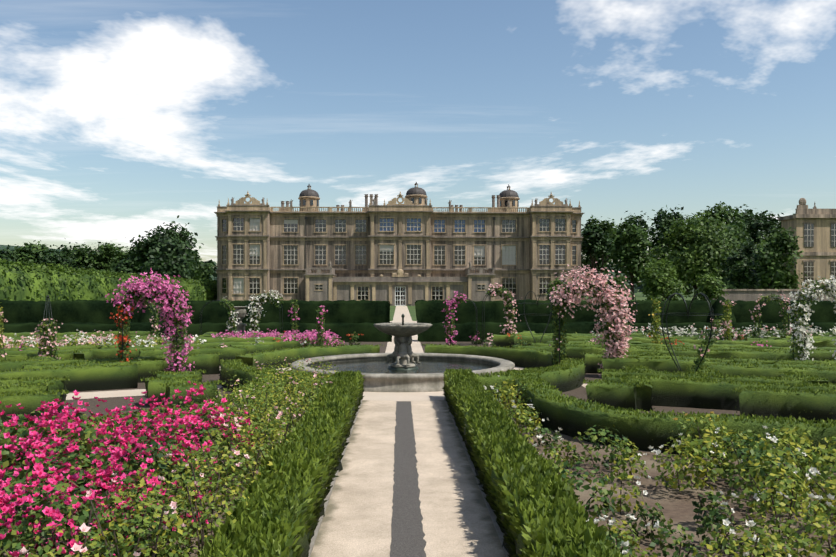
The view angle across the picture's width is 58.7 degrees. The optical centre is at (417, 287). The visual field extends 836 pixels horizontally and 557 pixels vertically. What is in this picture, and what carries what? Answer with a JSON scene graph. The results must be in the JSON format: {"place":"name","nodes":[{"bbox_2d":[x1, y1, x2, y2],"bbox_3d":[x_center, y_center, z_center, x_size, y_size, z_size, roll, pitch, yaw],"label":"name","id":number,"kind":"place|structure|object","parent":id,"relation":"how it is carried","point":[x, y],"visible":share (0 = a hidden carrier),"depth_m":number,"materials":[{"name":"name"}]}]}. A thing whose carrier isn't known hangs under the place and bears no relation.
{"place":"outdoors","nodes":[
{"label":"outdoors","id":0,"kind":"place"},
{"bbox_2d":[0,245,212,278],"bbox_3d":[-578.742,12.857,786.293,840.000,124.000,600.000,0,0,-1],"label":"distant hill","id":1,"kind":"structure","parent":0,"point":[10,248],"depth_m":705.63,"materials":[{"name":"green plant"}]},
{"bbox_2d":[276,306,522,556],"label":"garden path","id":2,"kind":"structure","parent":0,"point":[406,482],"depth_m":10.46,"materials":[{"name":"stone"}]},
{"bbox_2d":[63,290,739,456],"bbox_3d":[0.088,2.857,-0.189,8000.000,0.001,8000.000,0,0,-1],"label":"ground","id":3,"kind":"structure","parent":0,"point":[111,403],"depth_m":19.35,"materials":[{"name":"brown soil"}]},
{"bbox_2d":[1,336,199,348],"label":"flowers","id":4,"kind":"object","parent":3,"relation":"on","point":[70,342],"visible":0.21,"depth_m":30.11,"materials":[{"name":"plant"}]},
{"bbox_2d":[0,258,216,301],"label":"lime hedge","id":5,"kind":"object","parent":3,"relation":"on","point":[13,294],"depth_m":80.68,"materials":[{"name":"green plant"}]},
{"bbox_2d":[110,288,136,361],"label":"climbing roses","id":6,"kind":"object","parent":3,"relation":"on","point":[126,317],"visible":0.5,"depth_m":22.73,"materials":[{"name":"red plant"}]},
{"bbox_2d":[234,306,246,333],"bbox_3d":[-8.902,1.922,37.208,0.660,1.970,0.660,0,0,-1],"label":"stone urn","id":7,"kind":"object","parent":3,"relation":"on","point":[241,310],"visible":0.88,"depth_m":37.00,"materials":[{"name":"grey stone"}]},
{"bbox_2d":[105,268,466,371],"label":"climbing roses","id":8,"kind":"object","parent":3,"relation":"on","point":[140,285],"visible":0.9,"depth_m":22.87,"materials":[{"name":"purple plant"}]},
{"bbox_2d":[66,384,586,399],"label":"labyrinth paths","id":9,"kind":"structure","parent":3,"relation":"on","point":[106,394],"depth_m":19.84,"materials":[{"name":"beige stone"}]},
{"bbox_2d":[0,298,732,360],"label":"climbing roses","id":10,"kind":"object","parent":3,"relation":"on","point":[655,326],"depth_m":31.06,"materials":[{"name":"plant"}]},
{"bbox_2d":[19,328,767,350],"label":"flowers","id":11,"kind":"object","parent":3,"relation":"on","point":[289,333],"visible":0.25,"depth_m":34.31,"materials":[{"name":"pink plant"}]},
{"bbox_2d":[214,182,583,305],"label":"mansion","id":12,"kind":"structure","parent":3,"relation":"on","point":[411,249],"depth_m":121.72,"materials":[{"name":"stone"}]},
{"bbox_2d":[290,353,514,391],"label":"fountain pool","id":13,"kind":"structure","parent":3,"relation":"on","point":[426,376],"depth_m":23.74,"materials":[{"name":"stone"}]},
{"bbox_2d":[373,314,432,369],"bbox_3d":[-0.481,1.817,23.804,1.900,1.960,1.900,0,0,-1],"label":"fountain","id":14,"kind":"object","parent":13,"relation":"on","point":[402,333],"visible":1,"depth_m":23.52,"materials":[{"name":"stone"}]},
{"bbox_2d":[0,286,832,372],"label":"garden ironwork","id":15,"kind":"object","parent":3,"relation":"on","point":[662,313],"visible":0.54,"depth_m":23.84,"materials":[{"name":"grey metal"}]},
{"bbox_2d":[0,262,835,376],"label":"climbing roses","id":16,"kind":"object","parent":3,"relation":"on","point":[611,317],"visible":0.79,"depth_m":23.64,"materials":[{"name":"plant"}]},
{"bbox_2d":[0,331,835,556],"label":"box hedge labyrinth","id":17,"kind":"object","parent":3,"relation":"on","point":[703,395],"visible":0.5,"depth_m":19.72,"materials":[{"name":"green plant"}]},
{"bbox_2d":[0,341,835,556],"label":"box hedge sprigs","id":18,"kind":"object","parent":3,"relation":"on","point":[498,437],"visible":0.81,"depth_m":10.00,"materials":[{"name":"green plant"}]},
{"bbox_2d":[0,299,835,341],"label":"yew hedges","id":19,"kind":"object","parent":3,"relation":"on","point":[343,318],"visible":0.56,"depth_m":56.25,"materials":[{"name":"green plant"}]},
{"bbox_2d":[1,323,835,350],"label":"garden rose","id":20,"kind":"object","parent":3,"relation":"on","point":[781,335],"depth_m":34.94,"materials":[{"name":"plant"}]},
{"bbox_2d":[138,296,735,322],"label":"arch","id":21,"kind":"structure","parent":3,"relation":"on","point":[717,307],"depth_m":51.60,"materials":[{"name":"black metal"}]},
{"bbox_2d":[203,259,721,292],"bbox_3d":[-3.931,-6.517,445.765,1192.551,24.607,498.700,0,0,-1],"label":"background treeline","id":22,"kind":"object","parent":3,"relation":"on","point":[214,276],"depth_m":414.34,"materials":[{"name":"green plant"}]},
{"bbox_2d":[274,327,743,345],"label":"flowers","id":23,"kind":"object","parent":3,"relation":"on","point":[521,338],"visible":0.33,"depth_m":32.00,"materials":[{"name":"red plant"}]},
{"bbox_2d":[590,247,603,296],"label":"tree trunk","id":24,"kind":"object","parent":3,"relation":"on","point":[592,264],"visible":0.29,"depth_m":150.35,"materials":[{"name":"brown plant"}]},
{"bbox_2d":[630,257,639,299],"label":"tree trunk","id":25,"kind":"object","parent":3,"relation":"on","point":[631,281],"visible":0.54,"depth_m":175.80,"materials":[{"name":"brown plant"}]},
{"bbox_2d":[544,211,780,300],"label":"light tree leaves","id":26,"kind":"object","parent":3,"relation":"on","point":[707,248],"visible":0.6,"depth_m":113.56,"materials":[{"name":"green plant"}]},
{"bbox_2d":[684,242,721,297],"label":"tree trunk","id":27,"kind":"object","parent":3,"relation":"on","point":[695,287],"visible":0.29,"depth_m":118.57,"materials":[{"name":"brown plant"}]},
{"bbox_2d":[713,198,835,300],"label":"stable court and walls","id":28,"kind":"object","parent":3,"relation":"on","point":[815,228],"visible":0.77,"depth_m":101.07,"materials":[{"name":"stone"}]},
{"bbox_2d":[0,201,807,288],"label":"tree","id":29,"kind":"object","parent":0,"point":[773,256],"depth_m":179.37,"materials":[{"name":"green plant"}]},
{"bbox_2d":[0,400,835,556],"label":"rose bed soil","id":30,"kind":"structure","parent":0,"point":[676,505],"depth_m":9.94,"materials":[{"name":"brown soil"}]},
{"bbox_2d":[0,394,245,556],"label":"rose bed leaves","id":31,"kind":"object","parent":30,"relation":"on","point":[10,542],"visible":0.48,"depth_m":8.71,"materials":[{"name":"green plant"}]},
{"bbox_2d":[0,381,256,556],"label":"pink roses","id":32,"kind":"object","parent":30,"relation":"on","point":[117,453],"visible":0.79,"depth_m":9.09,"materials":[{"name":"pink plant"}]},
{"bbox_2d":[17,357,332,556],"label":"roses","id":33,"kind":"object","parent":30,"relation":"on","point":[83,528],"visible":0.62,"depth_m":7.42,"materials":[{"name":"white plant"}]},
{"bbox_2d":[12,355,339,556],"bbox_3d":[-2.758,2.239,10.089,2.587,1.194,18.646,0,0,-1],"label":"yellow rose bed leaves","id":34,"kind":"object","parent":30,"relation":"on","point":[274,428],"visible":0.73,"depth_m":8.60,"materials":[{"name":"plant"}]},
{"bbox_2d":[485,376,835,556],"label":"rose bushes","id":35,"kind":"object","parent":30,"relation":"on","point":[822,515],"depth_m":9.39,"materials":[{"name":"green plant"}]},
{"bbox_2d":[0,0,835,287],"label":"sky","id":36,"kind":"structure","parent":0,"point":[120,120],"materials":[{"name":"blue"}]}
]}

